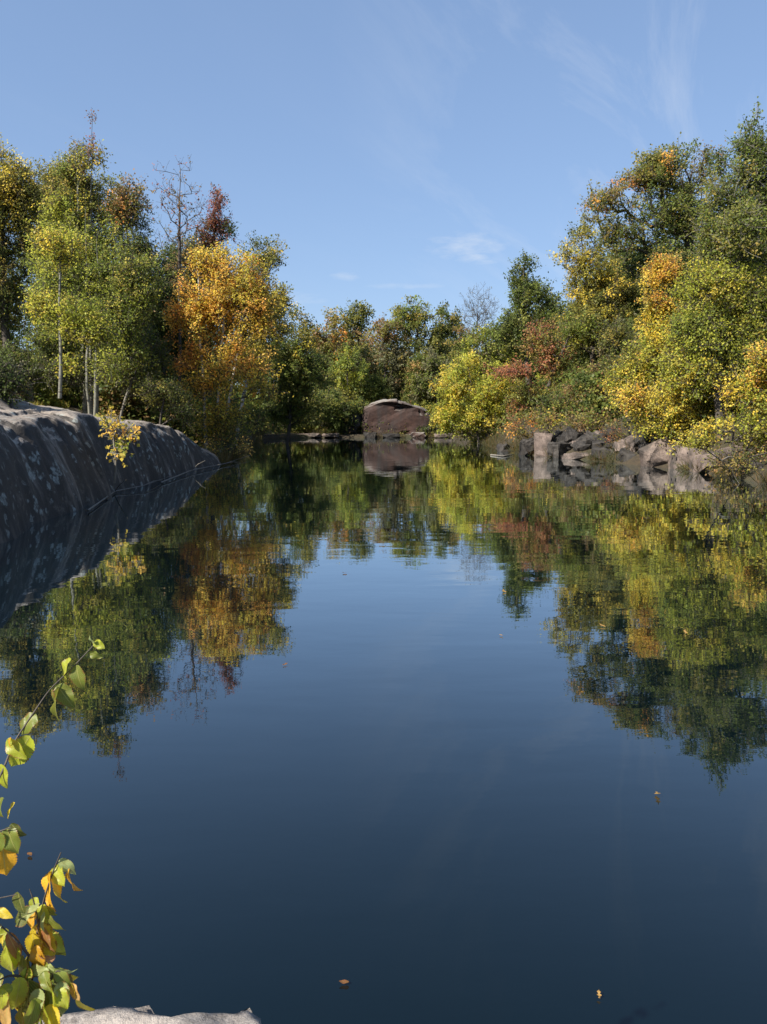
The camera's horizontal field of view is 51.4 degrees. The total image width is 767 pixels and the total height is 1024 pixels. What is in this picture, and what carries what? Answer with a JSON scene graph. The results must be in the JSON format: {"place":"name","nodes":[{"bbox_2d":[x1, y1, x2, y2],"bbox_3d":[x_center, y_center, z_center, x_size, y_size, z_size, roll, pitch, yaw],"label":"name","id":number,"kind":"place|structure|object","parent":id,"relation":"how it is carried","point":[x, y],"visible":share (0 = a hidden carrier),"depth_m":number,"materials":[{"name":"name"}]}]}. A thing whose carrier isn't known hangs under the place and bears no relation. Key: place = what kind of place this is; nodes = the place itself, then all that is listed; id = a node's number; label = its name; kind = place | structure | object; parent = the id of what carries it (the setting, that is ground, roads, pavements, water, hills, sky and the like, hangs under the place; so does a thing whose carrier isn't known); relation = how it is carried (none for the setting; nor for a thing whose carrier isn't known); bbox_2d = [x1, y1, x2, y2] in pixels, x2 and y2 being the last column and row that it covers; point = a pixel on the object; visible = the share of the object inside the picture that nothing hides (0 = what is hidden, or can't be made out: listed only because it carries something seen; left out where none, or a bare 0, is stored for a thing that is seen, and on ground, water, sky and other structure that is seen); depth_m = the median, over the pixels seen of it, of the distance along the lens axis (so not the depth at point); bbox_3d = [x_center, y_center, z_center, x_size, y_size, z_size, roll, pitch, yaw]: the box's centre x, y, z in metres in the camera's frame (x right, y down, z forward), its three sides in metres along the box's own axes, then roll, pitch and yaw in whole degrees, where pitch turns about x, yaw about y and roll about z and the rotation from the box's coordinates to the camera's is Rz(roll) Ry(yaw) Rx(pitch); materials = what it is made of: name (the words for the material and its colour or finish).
{"place":"outdoors","nodes":[
{"label":"outdoors","id":0,"kind":"place"},
{"bbox_2d":[0,438,766,1023],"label":"water","id":1,"kind":"structure","parent":0,"point":[406,784],"depth_m":5.43,"materials":[{"name":"blue liquid"}]},
{"bbox_2d":[87,476,169,510],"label":"fallen branch","id":2,"kind":"object","parent":1,"relation":"on","point":[116,490],"visible":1,"depth_m":21.88,"materials":[{"name":"brown wood"}]},
{"bbox_2d":[160,455,249,482],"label":"fallen branch","id":3,"kind":"object","parent":1,"relation":"on","point":[196,469],"visible":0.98,"depth_m":29.25,"materials":[{"name":"brown wood"}]},
{"bbox_2d":[350,395,368,432],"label":"willow shrub","id":4,"kind":"object","parent":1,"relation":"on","point":[358,407],"visible":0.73,"depth_m":72.70,"materials":[{"name":"green plant"}]},
{"bbox_2d":[0,0,766,393],"label":"sky","id":5,"kind":"structure","parent":0,"point":[395,148],"materials":[{"name":"blue"}]},
{"bbox_2d":[67,404,766,483],"bbox_3d":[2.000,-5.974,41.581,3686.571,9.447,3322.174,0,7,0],"label":"ground","id":6,"kind":"structure","parent":0,"point":[634,460],"depth_m":39.37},
{"bbox_2d":[1,286,36,351],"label":"background maple","id":7,"kind":"object","parent":6,"relation":"on","point":[12,335],"visible":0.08,"depth_m":68.29,"materials":[{"name":"orange plant"}]},
{"bbox_2d":[0,132,51,349],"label":"oak tree","id":8,"kind":"object","parent":6,"relation":"on","point":[18,193],"visible":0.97,"depth_m":39.24,"materials":[{"name":"green plant"}]},
{"bbox_2d":[9,368,75,407],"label":"understory shrub","id":9,"kind":"object","parent":6,"relation":"on","point":[44,396],"visible":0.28,"depth_m":34.01,"materials":[{"name":"green plant"}]},
{"bbox_2d":[0,319,99,402],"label":"hazel shrub","id":10,"kind":"object","parent":6,"relation":"on","point":[40,362],"visible":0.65,"depth_m":33.38,"materials":[{"name":"green plant"}]},
{"bbox_2d":[18,345,82,405],"bbox_3d":[-17.206,-6.637,40.576,5.128,3.890,5.567,-2,7,-17],"label":"understory shrub","id":11,"kind":"object","parent":6,"relation":"on","point":[65,397],"visible":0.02,"depth_m":40.87,"materials":[{"name":"green plant"}]},
{"bbox_2d":[7,149,118,352],"bbox_3d":[-17.756,-12.915,44.894,8.216,13.865,5.209,0,7,0],"label":"oak tree","id":12,"kind":"object","parent":6,"relation":"on","point":[49,171],"visible":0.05,"depth_m":43.53,"materials":[{"name":"green plant"}]},
{"bbox_2d":[18,217,123,397],"bbox_3d":[-11.587,-7.510,29.372,3.928,6.588,2.665,0,7,0],"label":"aspen tree","id":13,"kind":"object","parent":6,"relation":"on","point":[72,323],"visible":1,"depth_m":29.11,"materials":[{"name":"green plant"}]},
{"bbox_2d":[19,109,142,414],"bbox_3d":[-13.155,-10.166,35.146,5.283,14.651,4.204,0,7,0],"label":"aspen tree","id":14,"kind":"object","parent":6,"relation":"on","point":[80,189],"visible":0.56,"depth_m":34.46,"materials":[{"name":"green plant"}]},
{"bbox_2d":[20,207,169,414],"bbox_3d":[-12.068,-7.312,33.233,6.227,10.526,3.486,0,7,0],"label":"aspen tree","id":15,"kind":"object","parent":6,"relation":"on","point":[128,287],"visible":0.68,"depth_m":32.79,"materials":[{"name":"green plant"}]},
{"bbox_2d":[0,398,220,543],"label":"granite outcrop","id":16,"kind":"object","parent":6,"relation":"on","point":[54,461],"visible":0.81,"depth_m":19.24,"materials":[{"name":"grey stone"}]},
{"bbox_2d":[0,349,45,408],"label":"juniper shrub","id":17,"kind":"object","parent":16,"relation":"on","point":[11,383],"visible":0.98,"depth_m":20.71,"materials":[{"name":"green plant"}]},
{"bbox_2d":[94,405,140,482],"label":"birch sapling","id":18,"kind":"object","parent":16,"relation":"on","point":[120,447],"visible":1,"depth_m":20.36,"materials":[{"name":"yellow plant"}]},
{"bbox_2d":[78,373,149,419],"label":"understory shrub","id":19,"kind":"object","parent":6,"relation":"on","point":[107,397],"visible":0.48,"depth_m":38.51,"materials":[{"name":"green plant"}]},
{"bbox_2d":[67,366,165,419],"bbox_3d":[-13.568,-5.904,40.887,5.696,3.916,4.540,2,7,15],"label":"understory shrub","id":20,"kind":"object","parent":6,"relation":"on","point":[138,408],"visible":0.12,"depth_m":39.91,"materials":[{"name":"green plant"}]},
{"bbox_2d":[80,321,175,418],"bbox_3d":[-12.114,-6.325,37.627,4.921,5.284,3.258,0,7,0],"label":"hazel shrub","id":21,"kind":"object","parent":6,"relation":"on","point":[159,351],"visible":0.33,"depth_m":37.39,"materials":[{"name":"green plant"}]},
{"bbox_2d":[95,169,179,338],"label":"oak tree","id":22,"kind":"object","parent":6,"relation":"on","point":[128,207],"visible":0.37,"depth_m":41.16,"materials":[{"name":"green plant"}]},
{"bbox_2d":[39,1005,260,1023],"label":"rock ledge","id":23,"kind":"object","parent":6,"relation":"on","point":[125,1015],"visible":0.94,"depth_m":1.96,"materials":[{"name":"stone"}]},
{"bbox_2d":[0,636,104,1023],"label":"sapling","id":24,"kind":"object","parent":23,"relation":"on","point":[23,992],"visible":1,"depth_m":1.38,"materials":[{"name":"green plant"}]},
{"bbox_2d":[118,371,203,433],"bbox_3d":[-9.514,-4.054,33.672,3.825,4.082,2.315,0,7,0],"label":"hazel shrub","id":25,"kind":"object","parent":6,"relation":"on","point":[171,396],"visible":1,"depth_m":33.53,"materials":[{"name":"green plant"}]},
{"bbox_2d":[131,393,200,423],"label":"understory shrub","id":26,"kind":"object","parent":6,"relation":"on","point":[143,412],"visible":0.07,"depth_m":40.07,"materials":[{"name":"green plant"}]},
{"bbox_2d":[148,360,183,384],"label":"understory shrub","id":27,"kind":"object","parent":6,"relation":"on","point":[162,376],"visible":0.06,"depth_m":47.64,"materials":[{"name":"green plant"}]},
{"bbox_2d":[135,236,211,383],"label":"oak tree","id":28,"kind":"object","parent":6,"relation":"on","point":[160,325],"visible":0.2,"depth_m":48.39,"materials":[{"name":"green plant"}]},
{"bbox_2d":[146,403,210,444],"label":"understory shrub","id":29,"kind":"object","parent":6,"relation":"on","point":[173,424],"visible":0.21,"depth_m":39.83,"materials":[{"name":"green plant"}]},
{"bbox_2d":[150,155,213,386],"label":"bare tree","id":30,"kind":"object","parent":6,"relation":"on","point":[179,233],"visible":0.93,"depth_m":44.33,"materials":[{"name":"brown plant"}]},
{"bbox_2d":[158,324,218,394],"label":"background oak","id":31,"kind":"object","parent":6,"relation":"on","point":[189,374],"visible":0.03,"depth_m":55.10,"materials":[{"name":"green plant"}]},
{"bbox_2d":[161,182,241,402],"bbox_3d":[-10.457,-11.639,46.969,5.231,14.890,3.563,0,7,0],"label":"maple tree","id":32,"kind":"object","parent":6,"relation":"on","point":[218,225],"visible":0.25,"depth_m":46.13,"materials":[{"name":"red plant"}]},
{"bbox_2d":[160,237,289,452],"bbox_3d":[-7.413,-7.627,37.358,6.314,10.219,3.837,2,7,17],"label":"birch tree","id":33,"kind":"object","parent":6,"relation":"on","point":[228,297],"visible":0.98,"depth_m":36.89,"materials":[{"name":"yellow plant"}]},
{"bbox_2d":[195,421,255,456],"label":"dogwood shrub","id":34,"kind":"object","parent":6,"relation":"on","point":[225,438],"visible":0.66,"depth_m":36.66,"materials":[{"name":"green plant"}]},
{"bbox_2d":[211,338,239,398],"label":"background oak","id":35,"kind":"object","parent":6,"relation":"on","point":[223,376],"visible":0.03,"depth_m":67.77,"materials":[{"name":"green plant"}]},
{"bbox_2d":[223,230,302,445],"bbox_3d":[-6.752,-9.765,45.294,4.349,12.078,4.047,0,7,0],"label":"birch tree","id":36,"kind":"object","parent":6,"relation":"on","point":[272,256],"visible":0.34,"depth_m":44.50,"materials":[{"name":"green plant"}]},
{"bbox_2d":[250,406,276,430],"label":"understory shrub","id":37,"kind":"object","parent":6,"relation":"on","point":[256,414],"visible":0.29,"depth_m":71.61,"materials":[{"name":"green plant"}]},
{"bbox_2d":[263,383,325,438],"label":"alder shrub","id":38,"kind":"object","parent":6,"relation":"on","point":[312,422],"visible":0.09,"depth_m":67.19,"materials":[{"name":"green plant"}]},
{"bbox_2d":[256,302,341,444],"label":"alder tree","id":39,"kind":"object","parent":6,"relation":"on","point":[295,358],"visible":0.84,"depth_m":54.84,"materials":[{"name":"green plant"}]},
{"bbox_2d":[310,343,336,392],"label":"background oak","id":40,"kind":"object","parent":6,"relation":"on","point":[326,366],"visible":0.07,"depth_m":78.97,"materials":[{"name":"green plant"}]},
{"bbox_2d":[312,382,356,428],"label":"willow shrub","id":41,"kind":"object","parent":6,"relation":"on","point":[347,409],"visible":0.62,"depth_m":71.27,"materials":[{"name":"green plant"}]},
{"bbox_2d":[307,305,364,396],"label":"oak tree","id":42,"kind":"object","parent":6,"relation":"on","point":[335,341],"visible":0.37,"depth_m":79.81,"materials":[{"name":"green plant"}]},
{"bbox_2d":[322,413,353,434],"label":"understory shrub","id":43,"kind":"object","parent":6,"relation":"on","point":[337,424],"visible":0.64,"depth_m":71.85,"materials":[{"name":"green plant"}]},
{"bbox_2d":[314,342,376,415],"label":"maple tree","id":44,"kind":"object","parent":6,"relation":"on","point":[344,362],"visible":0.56,"depth_m":75.72,"materials":[{"name":"green plant"}]},
{"bbox_2d":[331,403,362,433],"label":"shrub","id":45,"kind":"object","parent":6,"relation":"on","point":[357,424],"visible":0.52,"depth_m":72.46,"materials":[{"name":"plant"}]},
{"bbox_2d":[329,299,386,396],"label":"oak tree","id":46,"kind":"object","parent":6,"relation":"on","point":[353,318],"visible":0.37,"depth_m":85.50,"materials":[{"name":"green plant"}]},
{"bbox_2d":[359,369,393,403],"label":"background oak","id":47,"kind":"object","parent":6,"relation":"on","point":[377,393],"visible":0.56,"depth_m":77.23,"materials":[{"name":"green plant"}]},
{"bbox_2d":[356,312,413,398],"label":"oak tree","id":48,"kind":"object","parent":6,"relation":"on","point":[387,337],"visible":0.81,"depth_m":82.02,"materials":[{"name":"green plant"}]},
{"bbox_2d":[6,369,764,449],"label":"undergrowth","id":49,"kind":"object","parent":6,"relation":"on","point":[571,402],"visible":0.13,"depth_m":42.28,"materials":[{"name":"green plant"}]},
{"bbox_2d":[361,399,431,433],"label":"boulder","id":50,"kind":"object","parent":6,"relation":"on","point":[397,414],"visible":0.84,"depth_m":72.31,"materials":[{"name":"red stone"}]},
{"bbox_2d":[383,344,421,401],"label":"background oak","id":51,"kind":"object","parent":6,"relation":"on","point":[403,384],"visible":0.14,"depth_m":87.58,"materials":[{"name":"green plant"}]},
{"bbox_2d":[399,346,444,407],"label":"background oak","id":52,"kind":"object","parent":6,"relation":"on","point":[414,365],"visible":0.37,"depth_m":78.81,"materials":[{"name":"green plant"}]},
{"bbox_2d":[387,294,468,400],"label":"oak tree","id":53,"kind":"object","parent":6,"relation":"on","point":[413,318],"visible":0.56,"depth_m":83.34,"materials":[{"name":"green plant"}]},
{"bbox_2d":[417,413,440,436],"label":"willow shrub","id":54,"kind":"object","parent":6,"relation":"on","point":[425,429],"visible":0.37,"depth_m":71.86,"materials":[{"name":"green plant"}]},
{"bbox_2d":[403,346,457,403],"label":"willow shrub","id":55,"kind":"object","parent":6,"relation":"on","point":[432,361],"visible":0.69,"depth_m":77.63,"materials":[{"name":"green plant"}]},
{"bbox_2d":[447,323,484,390],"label":"maple tree","id":56,"kind":"object","parent":6,"relation":"on","point":[456,343],"visible":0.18,"depth_m":80.89,"materials":[{"name":"green plant"}]},
{"bbox_2d":[428,349,527,443],"bbox_3d":[7.125,-8.334,57.408,7.071,7.163,6.071,6,9,39],"label":"willow shrub","id":57,"kind":"object","parent":6,"relation":"on","point":[457,383],"visible":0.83,"depth_m":56.94,"materials":[{"name":"yellow plant"}]},
{"bbox_2d":[458,282,498,352],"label":"bare tree","id":58,"kind":"object","parent":6,"relation":"on","point":[477,315],"visible":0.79,"depth_m":74.16,"materials":[{"name":"grey plant"}]},
{"bbox_2d":[439,321,519,388],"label":"willow tree","id":59,"kind":"object","parent":6,"relation":"on","point":[476,339],"visible":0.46,"depth_m":64.43,"materials":[{"name":"green plant"}]},
{"bbox_2d":[208,425,766,484],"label":"shore brush","id":60,"kind":"object","parent":6,"relation":"on","point":[489,443],"visible":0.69,"depth_m":38.00,"materials":[{"name":"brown plant"}]},
{"bbox_2d":[496,443,513,451],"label":"rock","id":61,"kind":"object","parent":6,"relation":"on","point":[501,447],"visible":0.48,"depth_m":45.47,"materials":[{"name":"stone"}]},
{"bbox_2d":[497,406,542,441],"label":"sumac shrub","id":62,"kind":"object","parent":6,"relation":"on","point":[530,421],"visible":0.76,"depth_m":43.20,"materials":[{"name":"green plant"}]},
{"bbox_2d":[486,249,565,384],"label":"oak tree","id":63,"kind":"object","parent":6,"relation":"on","point":[527,293],"visible":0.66,"depth_m":60.13,"materials":[{"name":"green plant"}]},
{"bbox_2d":[518,437,533,454],"bbox_3d":[7.573,-3.293,42.130,0.958,1.250,1.127,-5,8,-9],"label":"rock","id":64,"kind":"object","parent":6,"relation":"on","point":[526,446],"visible":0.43,"depth_m":41.65,"materials":[{"name":"stone"}]},
{"bbox_2d":[506,407,565,442],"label":"hazel shrub","id":65,"kind":"object","parent":6,"relation":"on","point":[551,419],"visible":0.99,"depth_m":40.86,"materials":[{"name":"green plant"}]},
{"bbox_2d":[482,308,600,419],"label":"maple tree","id":66,"kind":"object","parent":6,"relation":"on","point":[542,342],"visible":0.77,"depth_m":48.94,"materials":[{"name":"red plant"}]},
{"bbox_2d":[512,289,574,383],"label":"background oak","id":67,"kind":"object","parent":6,"relation":"on","point":[559,306],"visible":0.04,"depth_m":64.30,"materials":[{"name":"green plant"}]},
{"bbox_2d":[534,432,553,456],"bbox_3d":[8.293,-3.394,41.105,1.011,1.440,1.163,7,9,24],"label":"rock pillar","id":68,"kind":"object","parent":6,"relation":"on","point":[542,440],"visible":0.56,"depth_m":40.62,"materials":[{"name":"grey stone"}]},
{"bbox_2d":[547,441,571,457],"bbox_3d":[8.742,-3.049,39.713,0.912,0.957,0.999,-4,13,-30],"label":"rock","id":69,"kind":"object","parent":6,"relation":"on","point":[559,449],"visible":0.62,"depth_m":39.39,"materials":[{"name":"stone"}]},
{"bbox_2d":[535,382,588,424],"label":"hazel shrub","id":70,"kind":"object","parent":6,"relation":"on","point":[550,401],"visible":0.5,"depth_m":44.43,"materials":[{"name":"green plant"}]},
{"bbox_2d":[536,363,595,409],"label":"understory shrub","id":71,"kind":"object","parent":6,"relation":"on","point":[557,378],"visible":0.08,"depth_m":46.97,"materials":[{"name":"green plant"}]},
{"bbox_2d":[542,294,599,378],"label":"background oak","id":72,"kind":"object","parent":6,"relation":"on","point":[575,357],"visible":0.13,"depth_m":56.27,"materials":[{"name":"green plant"}]},
{"bbox_2d":[559,426,583,442],"bbox_3d":[9.510,-3.678,40.057,1.114,1.026,1.101,23,0,-17],"label":"rock","id":73,"kind":"object","parent":6,"relation":"on","point":[569,434],"visible":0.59,"depth_m":39.69,"materials":[{"name":"stone"}]},
{"bbox_2d":[562,452,590,459],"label":"rock","id":74,"kind":"object","parent":6,"relation":"on","point":[573,456],"visible":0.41,"depth_m":37.96,"materials":[{"name":"grey stone"}]},
{"bbox_2d":[576,440,590,450],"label":"rubble stone","id":75,"kind":"object","parent":6,"relation":"on","point":[581,445],"visible":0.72,"depth_m":38.48,"materials":[{"name":"stone"}]},
{"bbox_2d":[562,346,623,410],"bbox_3d":[11.899,-6.882,42.533,4.496,4.160,3.983,0,7,0],"label":"hazel shrub","id":76,"kind":"object","parent":6,"relation":"on","point":[568,386],"visible":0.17,"depth_m":42.43,"materials":[{"name":"green plant"}]},
{"bbox_2d":[548,213,643,370],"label":"ash tree","id":77,"kind":"object","parent":6,"relation":"on","point":[589,292],"visible":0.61,"depth_m":50.00,"materials":[{"name":"green plant"}]},
{"bbox_2d":[557,403,636,431],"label":"hazel shrub","id":78,"kind":"object","parent":6,"relation":"on","point":[585,422],"visible":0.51,"depth_m":39.77,"materials":[{"name":"green plant"}]},
{"bbox_2d":[566,365,636,415],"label":"understory shrub","id":79,"kind":"object","parent":6,"relation":"on","point":[584,380],"visible":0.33,"depth_m":40.98,"materials":[{"name":"green plant"}]},
{"bbox_2d":[591,446,614,458],"bbox_3d":[10.359,-2.650,36.783,1.504,0.656,1.062,9,10,19],"label":"rock","id":80,"kind":"object","parent":6,"relation":"on","point":[598,449],"visible":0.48,"depth_m":36.52,"materials":[{"name":"stone"}]},
{"bbox_2d":[583,310,642,408],"bbox_3d":[11.765,-7.291,39.368,3.648,5.210,2.727,0,7,0],"label":"hazel shrub","id":81,"kind":"object","parent":6,"relation":"on","point":[613,336],"visible":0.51,"depth_m":39.04,"materials":[{"name":"green plant"}]},
{"bbox_2d":[593,422,636,448],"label":"hazel shrub","id":82,"kind":"object","parent":6,"relation":"on","point":[616,437],"visible":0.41,"depth_m":36.73,"materials":[{"name":"green plant"}]},
{"bbox_2d":[576,253,662,369],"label":"background oak","id":83,"kind":"object","parent":6,"relation":"on","point":[630,298],"visible":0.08,"depth_m":50.87,"materials":[{"name":"green plant"}]},
{"bbox_2d":[592,232,651,351],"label":"background oak","id":84,"kind":"object","parent":6,"relation":"on","point":[619,259],"visible":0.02,"depth_m":56.67,"materials":[{"name":"green plant"}]},
{"bbox_2d":[616,447,635,461],"bbox_3d":[11.172,-2.476,35.352,1.557,0.775,1.182,-10,15,-24],"label":"rock","id":85,"kind":"object","parent":6,"relation":"on","point":[623,455],"visible":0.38,"depth_m":35.00,"materials":[{"name":"stone"}]},
{"bbox_2d":[598,244,687,415],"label":"aspen tree","id":86,"kind":"object","parent":6,"relation":"on","point":[652,342],"visible":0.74,"depth_m":35.91,"materials":[{"name":"yellow plant"}]},
{"bbox_2d":[575,132,725,357],"bbox_3d":[14.255,-13.079,42.807,7.937,13.405,5.468,0,7,0],"label":"oak tree","id":87,"kind":"object","parent":6,"relation":"on","point":[656,170],"visible":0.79,"depth_m":41.84,"materials":[{"name":"green plant"}]},
{"bbox_2d":[639,434,683,466],"bbox_3d":[11.584,-2.308,33.172,1.919,1.379,1.791,-23,-10,-7],"label":"rock","id":88,"kind":"object","parent":6,"relation":"on","point":[653,454],"visible":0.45,"depth_m":32.43,"materials":[{"name":"grey stone"}]},
{"bbox_2d":[623,278,708,361],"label":"background oak","id":89,"kind":"object","parent":6,"relation":"on","point":[631,319],"visible":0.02,"depth_m":46.22,"materials":[{"name":"green plant"}]},
{"bbox_2d":[608,376,736,445],"bbox_3d":[11.896,-4.055,32.767,5.451,3.257,3.426,0,7,0],"label":"dogwood shrub","id":90,"kind":"object","parent":6,"relation":"on","point":[670,420],"visible":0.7,"depth_m":32.26,"materials":[{"name":"yellow plant"}]},
{"bbox_2d":[668,446,705,468],"bbox_3d":[12.020,-1.952,31.595,1.370,1.015,1.652,14,-5,13],"label":"rock","id":91,"kind":"object","parent":6,"relation":"on","point":[681,453],"visible":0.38,"depth_m":31.27,"materials":[{"name":"grey stone"}]},
{"bbox_2d":[666,426,731,456],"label":"dogwood shrub","id":92,"kind":"object","parent":6,"relation":"on","point":[692,444],"visible":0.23,"depth_m":31.32,"materials":[{"name":"yellow plant"}]},
{"bbox_2d":[649,250,766,438],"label":"ash tree","id":93,"kind":"object","parent":6,"relation":"on","point":[704,325],"visible":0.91,"depth_m":30.43,"materials":[{"name":"green plant"}]},
{"bbox_2d":[688,444,742,472],"bbox_3d":[12.715,-1.856,30.002,2.284,1.084,1.843,-7,-7,-7],"label":"rock","id":94,"kind":"object","parent":6,"relation":"on","point":[699,457],"visible":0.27,"depth_m":29.31,"materials":[{"name":"grey stone"}]},
{"bbox_2d":[683,96,766,414],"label":"oak tree","id":95,"kind":"object","parent":6,"relation":"on","point":[733,222],"visible":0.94,"depth_m":31.20,"materials":[{"name":"green plant"}]},
{"bbox_2d":[686,401,766,465],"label":"dogwood shrub","id":96,"kind":"object","parent":6,"relation":"on","point":[752,430],"visible":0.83,"depth_m":27.31,"materials":[{"name":"yellow plant"}]},
{"bbox_2d":[696,440,766,479],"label":"hazel shrub","id":97,"kind":"object","parent":6,"relation":"on","point":[740,460],"visible":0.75,"depth_m":26.40,"materials":[{"name":"green plant"}]},
{"bbox_2d":[709,362,764,414],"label":"understory shrub","id":98,"kind":"object","parent":6,"relation":"on","point":[733,409],"visible":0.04,"depth_m":33.57,"materials":[{"name":"green plant"}]},
{"bbox_2d":[709,335,766,441],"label":"maple tree","id":99,"kind":"object","parent":6,"relation":"on","point":[746,386],"visible":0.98,"depth_m":27.25,"materials":[{"name":"yellow plant"}]},
{"bbox_2d":[731,459,766,475],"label":"rock","id":100,"kind":"object","parent":6,"relation":"on","point":[758,464],"visible":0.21,"depth_m":26.51,"materials":[{"name":"stone"}]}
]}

